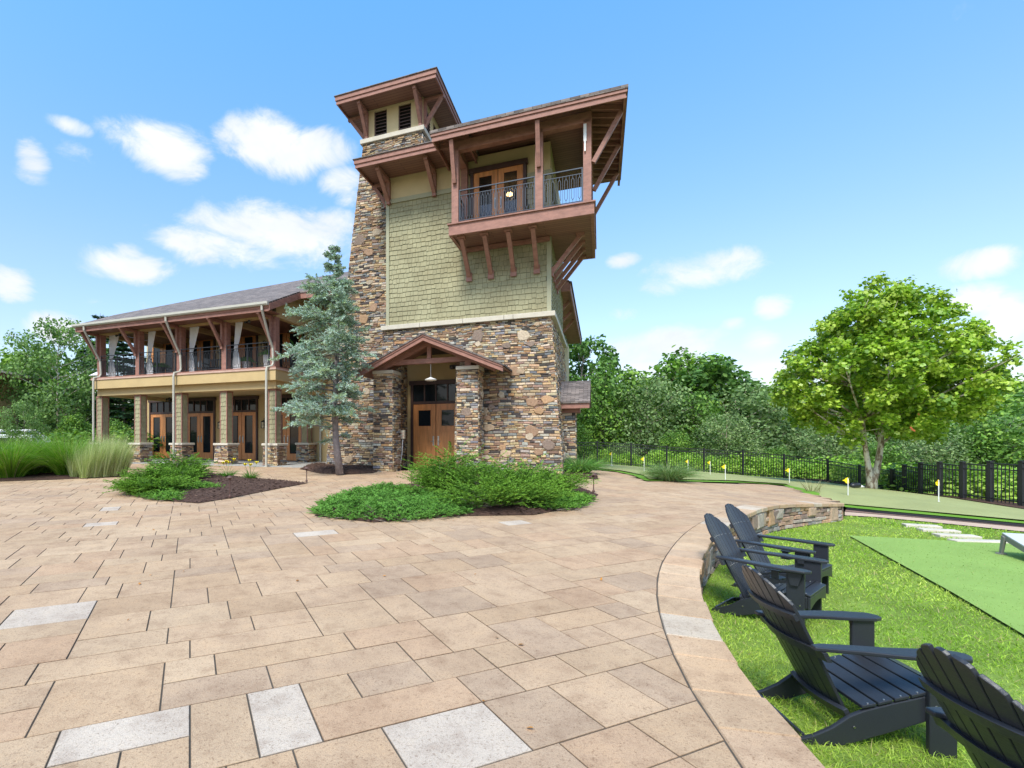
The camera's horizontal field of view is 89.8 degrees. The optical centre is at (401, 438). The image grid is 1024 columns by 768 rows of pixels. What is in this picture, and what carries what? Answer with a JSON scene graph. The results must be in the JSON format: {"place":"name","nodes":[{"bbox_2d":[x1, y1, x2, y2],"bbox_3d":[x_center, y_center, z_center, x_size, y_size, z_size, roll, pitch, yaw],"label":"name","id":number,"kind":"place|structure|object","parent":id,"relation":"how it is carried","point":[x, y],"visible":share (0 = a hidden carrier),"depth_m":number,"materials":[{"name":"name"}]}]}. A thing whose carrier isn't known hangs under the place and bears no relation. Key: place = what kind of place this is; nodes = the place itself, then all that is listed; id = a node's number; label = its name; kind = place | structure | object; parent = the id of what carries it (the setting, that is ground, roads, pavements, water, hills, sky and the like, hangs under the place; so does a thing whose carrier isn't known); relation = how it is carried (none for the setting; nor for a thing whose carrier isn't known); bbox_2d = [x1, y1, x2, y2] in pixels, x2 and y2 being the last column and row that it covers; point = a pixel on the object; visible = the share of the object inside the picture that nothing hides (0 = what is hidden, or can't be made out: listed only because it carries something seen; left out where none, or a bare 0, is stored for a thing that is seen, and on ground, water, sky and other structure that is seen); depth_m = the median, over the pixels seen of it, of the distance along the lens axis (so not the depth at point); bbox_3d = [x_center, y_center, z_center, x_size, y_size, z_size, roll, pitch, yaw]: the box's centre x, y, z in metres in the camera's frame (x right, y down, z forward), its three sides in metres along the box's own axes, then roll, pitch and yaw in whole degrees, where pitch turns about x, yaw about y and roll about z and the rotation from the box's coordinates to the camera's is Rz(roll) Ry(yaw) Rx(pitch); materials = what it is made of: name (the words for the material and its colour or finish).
{"place":"outdoors","nodes":[
{"label":"outdoors","id":0,"kind":"place"},
{"bbox_2d":[0,464,839,767],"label":"plaza paving","id":1,"kind":"structure","parent":0,"point":[592,648],"depth_m":3.79,"materials":[{"name":"beige stone"}]},
{"bbox_2d":[0,472,115,480],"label":"mulch bed","id":2,"kind":"object","parent":1,"relation":"on","point":[45,476],"visible":0.07,"depth_m":14.48,"materials":[{"name":"brown soil"}]},
{"bbox_2d":[0,430,72,477],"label":"fountain grass","id":3,"kind":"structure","parent":2,"relation":"on","point":[17,467],"depth_m":14.27,"materials":[{"name":"green plant"}]},
{"bbox_2d":[5,427,120,474],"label":"fountain grass","id":4,"kind":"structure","parent":2,"relation":"on","point":[57,465],"depth_m":14.80,"materials":[{"name":"green plant"}]},
{"bbox_2d":[64,449,89,476],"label":"feather grass","id":5,"kind":"object","parent":2,"relation":"on","point":[72,469],"depth_m":14.68,"materials":[{"name":"green plant"}]},
{"bbox_2d":[70,441,103,477],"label":"feather grass","id":6,"kind":"object","parent":2,"relation":"on","point":[84,470],"depth_m":14.53,"materials":[{"name":"green plant"}]},
{"bbox_2d":[77,435,119,477],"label":"feather grass","id":7,"kind":"object","parent":2,"relation":"on","point":[96,472],"depth_m":14.67,"materials":[{"name":"green plant"}]},
{"bbox_2d":[87,434,126,476],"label":"feather grass","id":8,"kind":"object","parent":2,"relation":"on","point":[105,471],"depth_m":14.84,"materials":[{"name":"green plant"}]},
{"bbox_2d":[96,432,137,475],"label":"feather grass","id":9,"kind":"object","parent":2,"relation":"on","point":[115,470],"depth_m":15.02,"materials":[{"name":"green plant"}]},
{"bbox_2d":[111,434,143,475],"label":"feather grass","id":10,"kind":"object","parent":2,"relation":"on","point":[127,464],"depth_m":15.21,"materials":[{"name":"green plant"}]},
{"bbox_2d":[140,472,305,502],"bbox_3d":[-5.593,1.160,13.297,6.582,0.244,4.084,0,0,38],"label":"mulch bed","id":11,"kind":"object","parent":1,"relation":"on","point":[240,486],"visible":0.47,"depth_m":11.92,"materials":[{"name":"brown soil"}]},
{"bbox_2d":[102,449,222,493],"bbox_3d":[-5.948,0.750,12.762,2.319,0.915,4.602,0,0,-11],"label":"juniper shrub","id":12,"kind":"object","parent":11,"relation":"on","point":[172,473],"visible":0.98,"depth_m":12.18,"materials":[{"name":"green plant"}]},
{"bbox_2d":[123,479,225,500],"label":"creeping juniper","id":13,"kind":"object","parent":11,"relation":"on","point":[166,494],"visible":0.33,"depth_m":10.83,"materials":[{"name":"green plant"}]},
{"bbox_2d":[301,462,376,473],"bbox_3d":[-2.190,1.042,18.783,3.116,0.181,5.670,0,0,-28],"label":"mulch bed","id":14,"kind":"object","parent":1,"relation":"on","point":[321,467],"visible":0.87,"depth_m":17.07,"materials":[{"name":"brown soil"}]},
{"bbox_2d":[266,245,378,474],"bbox_3d":[-2.309,-2.452,15.752,3.309,7.168,3.570,0,0,0],"label":"blue cedar","id":15,"kind":"object","parent":14,"relation":"on","point":[343,306],"visible":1,"depth_m":15.41,"materials":[{"name":"green plant"}]},
{"bbox_2d":[315,483,597,521],"bbox_3d":[1.481,1.215,10.917,6.006,0.238,5.806,0,0,0],"label":"mulch bed","id":16,"kind":"object","parent":1,"relation":"on","point":[512,509],"visible":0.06,"depth_m":8.86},
{"bbox_2d":[305,481,484,521],"bbox_3d":[-0.093,1.152,10.087,3.261,0.369,4.324,0,0,0],"label":"creeping juniper","id":17,"kind":"object","parent":16,"relation":"on","point":[377,496],"visible":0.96,"depth_m":8.86,"materials":[{"name":"green plant"}]},
{"bbox_2d":[395,434,599,507],"bbox_3d":[2.145,0.578,10.260,4.607,1.356,4.231,0,0,0],"label":"juniper shrub","id":18,"kind":"object","parent":16,"relation":"on","point":[504,486],"visible":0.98,"depth_m":9.98,"materials":[{"name":"green plant"}]},
{"bbox_2d":[527,490,598,509],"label":"creeping juniper","id":19,"kind":"object","parent":16,"relation":"on","point":[571,501],"visible":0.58,"depth_m":9.41,"materials":[{"name":"green plant"}]},
{"bbox_2d":[0,0,1023,427],"label":"sky","id":20,"kind":"structure","parent":0,"point":[780,156],"materials":[{"name":"blue"}]},
{"bbox_2d":[403,468,1023,531],"bbox_3d":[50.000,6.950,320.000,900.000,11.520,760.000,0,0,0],"label":"ground","id":21,"kind":"structure","parent":0,"point":[844,509],"depth_m":13.50,"materials":[{"name":"green plant"}]},
{"bbox_2d":[0,370,42,433],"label":"neighbouring pavilion","id":22,"kind":"structure","parent":21,"relation":"on","point":[3,402],"depth_m":32.51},
{"bbox_2d":[0,400,51,448],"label":"birch tree","id":23,"kind":"object","parent":21,"relation":"on","point":[10,429],"visible":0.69,"depth_m":26.80,"materials":[{"name":"green plant"}]},
{"bbox_2d":[0,349,53,432],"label":"forest tree","id":24,"kind":"object","parent":21,"relation":"on","point":[5,361],"visible":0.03,"depth_m":35.86,"materials":[{"name":"green plant"}]},
{"bbox_2d":[0,334,80,432],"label":"forest tree","id":25,"kind":"object","parent":21,"relation":"on","point":[65,363],"visible":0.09,"depth_m":43.61,"materials":[{"name":"green plant"}]},
{"bbox_2d":[0,316,124,438],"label":"birch tree","id":26,"kind":"object","parent":21,"relation":"on","point":[47,365],"visible":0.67,"depth_m":32.07,"materials":[{"name":"green plant"}]},
{"bbox_2d":[51,412,95,444],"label":"forest tree","id":27,"kind":"object","parent":21,"relation":"on","point":[78,421],"visible":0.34,"depth_m":27.81,"materials":[{"name":"green plant"}]},
{"bbox_2d":[54,349,95,427],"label":"conifer tree","id":28,"kind":"object","parent":21,"relation":"on","point":[81,351],"visible":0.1,"depth_m":36.52,"materials":[{"name":"green plant"}]},
{"bbox_2d":[37,428,126,449],"bbox_3d":[-15.694,0.637,24.938,4.155,2.476,4.323,0,0,36],"label":"undergrowth shrub","id":29,"kind":"object","parent":21,"relation":"on","point":[70,435],"visible":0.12,"depth_m":24.30,"materials":[{"name":"green plant"}]},
{"bbox_2d":[85,341,133,434],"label":"conifer tree","id":30,"kind":"object","parent":21,"relation":"on","point":[121,347],"visible":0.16,"depth_m":33.42,"materials":[{"name":"green plant"}]},
{"bbox_2d":[109,399,133,434],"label":"forest tree","id":31,"kind":"object","parent":21,"relation":"on","point":[126,409],"visible":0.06,"depth_m":34.40,"materials":[{"name":"green plant"}]},
{"bbox_2d":[109,418,133,437],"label":"forest tree","id":32,"kind":"object","parent":21,"relation":"on","point":[119,427],"visible":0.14,"depth_m":30.84,"materials":[{"name":"green plant"}]},
{"bbox_2d":[109,426,160,457],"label":"undergrowth shrub","id":33,"kind":"object","parent":21,"relation":"on","point":[129,436],"visible":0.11,"depth_m":27.28,"materials":[{"name":"green plant"}]},
{"bbox_2d":[130,458,325,467],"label":"veranda slab","id":34,"kind":"structure","parent":21,"relation":"on","point":[293,464],"depth_m":21.89,"materials":[{"name":"concrete"}]},
{"bbox_2d":[72,67,627,473],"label":"stone tower clubhouse","id":35,"kind":"structure","parent":21,"relation":"on","point":[456,273],"depth_m":17.90,"materials":[{"name":"stone"}]},
{"bbox_2d":[108,335,118,376],"bbox_3d":[-13.765,-3.895,24.006,0.696,2.050,0.175,0,0,22],"label":"curtain","id":36,"kind":"object","parent":35,"relation":"hanging from","point":[113,340],"visible":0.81,"depth_m":24.00,"materials":[{"name":"white fabric"}]},
{"bbox_2d":[146,331,155,373],"bbox_3d":[-11.529,-3.895,23.120,0.546,2.050,0.176,0,0,22],"label":"curtain","id":37,"kind":"object","parent":35,"relation":"hanging from","point":[151,336],"visible":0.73,"depth_m":23.10,"materials":[{"name":"white fabric"}]},
{"bbox_2d":[148,399,171,457],"bbox_3d":[-12.971,-0.525,27.370,2.080,3.210,0.179,0,0,22],"label":"veranda door","id":38,"kind":"structure","parent":35,"relation":"in","point":[160,412],"depth_m":27.40,"materials":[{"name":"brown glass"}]},
{"bbox_2d":[151,342,176,373],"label":"upper door","id":39,"kind":"structure","parent":35,"relation":"in","point":[169,346],"depth_m":27.32,"materials":[{"name":"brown wood"}]},
{"bbox_2d":[189,327,198,371],"bbox_3d":[-9.154,-3.895,22.180,0.537,2.050,0.176,0,0,22],"label":"curtain","id":40,"kind":"object","parent":35,"relation":"hanging from","point":[193,334],"visible":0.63,"depth_m":22.18,"materials":[{"name":"white fabric"}]},
{"bbox_2d":[186,339,215,371],"bbox_3d":[-10.563,-4.145,26.416,2.080,2.570,0.179,0,0,22],"label":"upper door","id":41,"kind":"structure","parent":35,"relation":"in","point":[204,343],"depth_m":26.34,"materials":[{"name":"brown wood"}]},
{"bbox_2d":[188,397,215,458],"bbox_3d":[-10.563,-0.525,26.416,2.080,3.210,0.179,0,0,22],"label":"veranda door","id":42,"kind":"structure","parent":35,"relation":"in","point":[201,411],"depth_m":26.34,"materials":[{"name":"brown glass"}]},
{"bbox_2d":[233,322,242,368],"bbox_3d":[-6.945,-3.895,21.305,0.526,2.050,0.175,0,0,22],"label":"curtain","id":43,"kind":"object","parent":35,"relation":"hanging from","point":[236,356],"visible":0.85,"depth_m":21.29,"materials":[{"name":"white fabric"}]},
{"bbox_2d":[231,335,257,368],"bbox_3d":[-8.072,-4.145,25.431,2.080,2.570,0.179,0,0,22],"label":"upper door","id":44,"kind":"structure","parent":35,"relation":"in","point":[248,339],"depth_m":25.31,"materials":[{"name":"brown wood"}]},
{"bbox_2d":[233,396,258,459],"bbox_3d":[-8.072,-0.525,25.431,2.080,3.210,0.179,0,0,22],"label":"veranda door","id":45,"kind":"structure","parent":35,"relation":"in","point":[245,408],"depth_m":25.33,"materials":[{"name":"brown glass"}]},
{"bbox_2d":[282,394,300,460],"bbox_3d":[-5.581,-0.525,24.444,2.080,3.210,0.179,0,0,22],"label":"veranda door","id":46,"kind":"structure","parent":35,"relation":"in","point":[291,436],"depth_m":24.35,"materials":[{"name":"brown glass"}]},
{"bbox_2d":[280,332,303,368],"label":"upper door","id":47,"kind":"structure","parent":35,"relation":"in","point":[283,336],"depth_m":24.38,"materials":[{"name":"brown wood"}]},
{"bbox_2d":[409,379,455,467],"bbox_3d":[1.324,-0.535,18.981,2.120,3.330,0.170,0,0,22],"label":"entrance door","id":48,"kind":"structure","parent":35,"relation":"in","point":[432,402],"depth_m":19.01,"materials":[{"name":"brown wood"}]},
{"bbox_2d":[469,157,527,219],"bbox_3d":[3.244,-8.005,16.796,1.960,2.330,0.179,0,0,22],"label":"balcony door","id":49,"kind":"structure","parent":35,"relation":"in","point":[497,171],"depth_m":16.76,"materials":[{"name":"brown wood"}]},
{"bbox_2d":[576,420,594,462],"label":"forest tree","id":50,"kind":"object","parent":21,"relation":"on","point":[580,435],"visible":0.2,"depth_m":29.83,"materials":[{"name":"green plant"}]},
{"bbox_2d":[557,452,620,473],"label":"fountain grass","id":51,"kind":"object","parent":21,"relation":"on","point":[590,465],"depth_m":16.03,"materials":[{"name":"green plant"}]},
{"bbox_2d":[576,402,603,460],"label":"forest tree","id":52,"kind":"object","parent":21,"relation":"on","point":[583,415],"visible":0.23,"depth_m":35.43,"materials":[{"name":"green plant"}]},
{"bbox_2d":[565,334,620,423],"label":"forest tree","id":53,"kind":"object","parent":21,"relation":"on","point":[583,349],"visible":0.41,"depth_m":43.39,"materials":[{"name":"green plant"}]},
{"bbox_2d":[577,361,641,459],"bbox_3d":[15.135,-1.036,37.984,5.984,9.566,6.336,0,0,22],"label":"forest tree","id":54,"kind":"object","parent":21,"relation":"on","point":[600,393],"visible":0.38,"depth_m":36.97,"materials":[{"name":"green plant"}]},
{"bbox_2d":[605,441,643,460],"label":"forest tree","id":55,"kind":"object","parent":21,"relation":"on","point":[622,450],"visible":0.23,"depth_m":32.62,"materials":[{"name":"green plant"}]},
{"bbox_2d":[593,364,665,453],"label":"forest tree","id":56,"kind":"object","parent":21,"relation":"on","point":[628,375],"visible":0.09,"depth_m":44.68,"materials":[{"name":"green plant"}]},
{"bbox_2d":[598,372,702,458],"bbox_3d":[18.177,-0.432,36.948,7.076,8.581,6.817,0,0,8],"label":"forest tree","id":57,"kind":"object","parent":21,"relation":"on","point":[641,435],"visible":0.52,"depth_m":35.62,"materials":[{"name":"green plant"}]},
{"bbox_2d":[641,448,679,467],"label":"hedge shrub","id":58,"kind":"object","parent":21,"relation":"on","point":[657,456],"visible":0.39,"depth_m":27.73,"materials":[{"name":"green plant"}]},
{"bbox_2d":[629,458,718,483],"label":"fountain grass","id":59,"kind":"object","parent":21,"relation":"on","point":[673,473],"depth_m":14.39,"materials":[{"name":"green plant"}]},
{"bbox_2d":[650,427,698,462],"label":"forest tree","id":60,"kind":"object","parent":21,"relation":"on","point":[673,439],"visible":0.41,"depth_m":30.65,"materials":[{"name":"green plant"}]},
{"bbox_2d":[674,452,709,470],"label":"hedge shrub","id":61,"kind":"object","parent":21,"relation":"on","point":[689,459],"visible":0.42,"depth_m":27.57,"materials":[{"name":"green plant"}]},
{"bbox_2d":[638,345,750,436],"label":"forest tree","id":62,"kind":"object","parent":21,"relation":"on","point":[677,365],"visible":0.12,"depth_m":45.44,"materials":[{"name":"green plant"}]},
{"bbox_2d":[658,383,739,466],"bbox_3d":[20.933,-0.053,36.033,5.554,7.892,5.245,0,0,-4],"label":"forest tree","id":63,"kind":"object","parent":21,"relation":"on","point":[702,410],"visible":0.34,"depth_m":35.26,"materials":[{"name":"green plant"}]},
{"bbox_2d":[636,354,770,438],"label":"forest tree","id":64,"kind":"object","parent":21,"relation":"on","point":[689,377],"visible":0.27,"depth_m":42.84,"materials":[{"name":"green plant"}]},
{"bbox_2d":[697,456,736,472],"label":"hedge shrub","id":65,"kind":"object","parent":21,"relation":"on","point":[714,461],"visible":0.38,"depth_m":27.39,"materials":[{"name":"green plant"}]},
{"bbox_2d":[690,413,766,472],"bbox_3d":[18.835,0.562,29.030,3.788,4.134,3.650,0,0,38],"label":"forest tree","id":66,"kind":"object","parent":21,"relation":"on","point":[735,434],"visible":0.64,"depth_m":28.52,"materials":[{"name":"green plant"}]},
{"bbox_2d":[721,451,770,476],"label":"hedge shrub","id":67,"kind":"object","parent":21,"relation":"on","point":[752,463],"visible":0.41,"depth_m":27.16,"materials":[{"name":"green plant"}]},
{"bbox_2d":[687,382,813,464],"bbox_3d":[26.755,0.233,39.926,9.390,9.316,9.046,0,0,-2],"label":"forest tree","id":68,"kind":"object","parent":21,"relation":"on","point":[768,426],"visible":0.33,"depth_m":38.02,"materials":[{"name":"green plant"}]},
{"bbox_2d":[658,501,843,767],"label":"retaining wall","id":69,"kind":"structure","parent":21,"relation":"on","point":[754,728],"depth_m":3.51,"materials":[{"name":"stone"}]},
{"bbox_2d":[723,392,812,460],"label":"forest tree","id":70,"kind":"object","parent":21,"relation":"on","point":[790,436],"visible":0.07,"depth_m":40.96,"materials":[{"name":"green plant"}]},
{"bbox_2d":[757,443,795,472],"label":"forest tree","id":71,"kind":"object","parent":21,"relation":"on","point":[774,451],"visible":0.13,"depth_m":31.46,"materials":[{"name":"green plant"}]},
{"bbox_2d":[757,455,806,478],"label":"hedge shrub","id":72,"kind":"object","parent":21,"relation":"on","point":[771,463],"visible":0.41,"depth_m":26.94,"materials":[{"name":"green plant"}]},
{"bbox_2d":[577,441,1023,508],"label":"metal fence","id":73,"kind":"object","parent":21,"relation":"on","point":[989,480],"visible":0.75,"depth_m":19.36,"materials":[{"name":"black metal"}]},
{"bbox_2d":[779,458,833,481],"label":"hedge shrub","id":74,"kind":"object","parent":21,"relation":"on","point":[812,469],"visible":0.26,"depth_m":26.69,"materials":[{"name":"green plant"}]},
{"bbox_2d":[600,468,1023,522],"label":"putting green","id":75,"kind":"object","parent":21,"relation":"on","point":[643,477],"visible":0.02,"depth_m":12.71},
{"bbox_2d":[599,464,1023,519],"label":"putting surface","id":76,"kind":"object","parent":75,"relation":"on","point":[864,496],"visible":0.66,"depth_m":13.85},
{"bbox_2d":[794,454,855,483],"bbox_3d":[23.088,2.102,27.105,3.386,2.509,3.259,0,0,-8],"label":"hedge shrub","id":77,"kind":"object","parent":21,"relation":"on","point":[834,459],"visible":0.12,"depth_m":26.77,"materials":[{"name":"green plant"}]},
{"bbox_2d":[789,423,872,465],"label":"forest tree","id":78,"kind":"object","parent":21,"relation":"on","point":[824,452],"visible":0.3,"depth_m":32.32,"materials":[{"name":"green plant"}]},
{"bbox_2d":[785,413,876,471],"bbox_3d":[32.828,1.495,38.048,5.827,7.066,5.613,0,0,-25],"label":"forest tree","id":79,"kind":"object","parent":21,"relation":"on","point":[868,438],"visible":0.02,"depth_m":37.93,"materials":[{"name":"green plant"}]},
{"bbox_2d":[828,458,883,484],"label":"hedge shrub","id":80,"kind":"object","parent":21,"relation":"on","point":[857,462],"visible":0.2,"depth_m":23.87,"materials":[{"name":"green plant"}]},
{"bbox_2d":[848,441,910,467],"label":"forest tree","id":81,"kind":"object","parent":21,"relation":"on","point":[893,454],"visible":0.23,"depth_m":26.75,"materials":[{"name":"green plant"}]},
{"bbox_2d":[765,271,1023,488],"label":"plane tree","id":82,"kind":"object","parent":21,"relation":"on","point":[919,388],"visible":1,"depth_m":17.48,"materials":[{"name":"green plant"}]},
{"bbox_2d":[861,461,978,498],"bbox_3d":[20.291,2.053,19.369,3.834,2.407,3.984,0,0,-9],"label":"hedge shrub","id":83,"kind":"object","parent":21,"relation":"on","point":[884,483],"visible":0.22,"depth_m":19.28,"materials":[{"name":"green plant"}]},
{"bbox_2d":[846,508,1023,526],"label":"green edging","id":84,"kind":"object","parent":21,"relation":"on","point":[959,519],"visible":0.61,"depth_m":11.56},
{"bbox_2d":[889,431,984,472],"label":"forest tree","id":85,"kind":"object","parent":21,"relation":"on","point":[922,449],"visible":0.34,"depth_m":26.39,"materials":[{"name":"green plant"}]},
{"bbox_2d":[878,466,1016,501],"bbox_3d":[20.561,2.101,18.580,3.764,2.274,3.623,0,0,8],"label":"hedge shrub","id":86,"kind":"object","parent":21,"relation":"on","point":[947,476],"visible":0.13,"depth_m":18.48,"materials":[{"name":"green plant"}]},
{"bbox_2d":[913,414,1023,467],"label":"forest tree","id":87,"kind":"object","parent":21,"relation":"on","point":[1005,421],"visible":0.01,"depth_m":32.89,"materials":[{"name":"green plant"}]},
{"bbox_2d":[923,461,1016,502],"bbox_3d":[20.404,2.045,17.730,3.869,2.429,4.020,0,0,-10],"label":"hedge shrub","id":88,"kind":"object","parent":21,"relation":"on","point":[995,486],"visible":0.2,"depth_m":16.96,"materials":[{"name":"green plant"}]},
{"bbox_2d":[929,413,1023,495],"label":"forest tree","id":89,"kind":"object","parent":21,"relation":"on","point":[983,442],"visible":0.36,"depth_m":26.20,"materials":[{"name":"green plant"}]},
{"bbox_2d":[943,465,1016,501],"bbox_3d":[20.842,2.063,16.933,3.938,2.380,3.791,0,0,14],"label":"hedge shrub","id":90,"kind":"object","parent":21,"relation":"on","point":[1003,474],"visible":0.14,"depth_m":17.02,"materials":[{"name":"green plant"}]},
{"bbox_2d":[959,365,1023,405],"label":"forest tree","id":91,"kind":"object","parent":21,"relation":"on","point":[1018,390],"visible":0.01,"depth_m":57.62,"materials":[{"name":"green plant"}]},
{"bbox_2d":[992,394,1023,417],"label":"forest tree","id":92,"kind":"object","parent":21,"relation":"on","point":[1008,402],"visible":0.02,"depth_m":52.42,"materials":[{"name":"green plant"}]},
{"bbox_2d":[702,515,1023,767],"bbox_3d":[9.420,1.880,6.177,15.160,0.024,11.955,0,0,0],"label":"lawn","id":93,"kind":"structure","parent":0,"point":[992,675],"depth_m":4.96,"materials":[{"name":"plant"}]},
{"bbox_2d":[704,513,828,623],"bbox_3d":[3.845,1.376,5.394,0.816,1.028,1.038,0,0,-38],"label":"adirondack chair","id":94,"kind":"object","parent":93,"relation":"on","point":[800,589],"visible":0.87,"depth_m":5.27,"materials":[{"name":"grey plastic"}]},
{"bbox_2d":[725,504,834,593],"bbox_3d":[4.622,1.376,6.239,0.816,1.028,1.038,0,0,-35],"label":"adirondack chair","id":95,"kind":"object","parent":93,"relation":"on","point":[744,530],"visible":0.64,"depth_m":6.24,"materials":[{"name":"grey plastic"}]},
{"bbox_2d":[742,564,972,758],"bbox_3d":[2.861,1.376,3.337,1.038,1.028,0.816,0,0,8],"label":"adirondack chair","id":96,"kind":"object","parent":93,"relation":"on","point":[864,673],"visible":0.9,"depth_m":3.18,"materials":[{"name":"grey plastic"}]},
{"bbox_2d":[849,535,1023,633],"bbox_3d":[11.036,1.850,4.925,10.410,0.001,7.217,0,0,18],"label":"play turf","id":97,"kind":"structure","parent":93,"relation":"on","point":[1012,606],"depth_m":7.19,"materials":[{"name":"green plastic"}]},
{"bbox_2d":[995,533,1023,554],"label":"cornhole board","id":98,"kind":"object","parent":97,"relation":"on","point":[1016,540],"visible":1,"depth_m":7.86,"materials":[{"name":"white wood"}]},
{"bbox_2d":[931,533,981,538],"bbox_3d":[10.560,1.880,9.546,0.619,0.100,0.250,0,0,17],"label":"stepping stone","id":99,"kind":"object","parent":93,"relation":"on","point":[959,536],"visible":0.55,"depth_m":9.47,"materials":[{"name":"stone"}]},
{"bbox_2d":[916,643,1023,767],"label":"adirondack chair","id":100,"kind":"object","parent":93,"relation":"on","point":[978,717],"visible":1,"depth_m":2.04,"materials":[{"name":"grey plastic"}]},
{"bbox_2d":[947,538,1007,542],"bbox_3d":[10.448,1.880,9.004,0.970,0.100,0.224,0,0,10],"label":"stepping stone","id":101,"kind":"object","parent":93,"relation":"on","point":[978,540],"visible":0.26,"depth_m":8.99,"materials":[{"name":"stone"}]},
{"bbox_2d":[805,478,1023,508],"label":"mulch strip","id":102,"kind":"object","parent":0,"point":[999,502],"visible":0.24,"depth_m":15.94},
{"bbox_2d":[845,512,1023,530],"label":"path","id":103,"kind":"structure","parent":0,"point":[946,521],"depth_m":11.23,"materials":[{"name":"beige concrete"}]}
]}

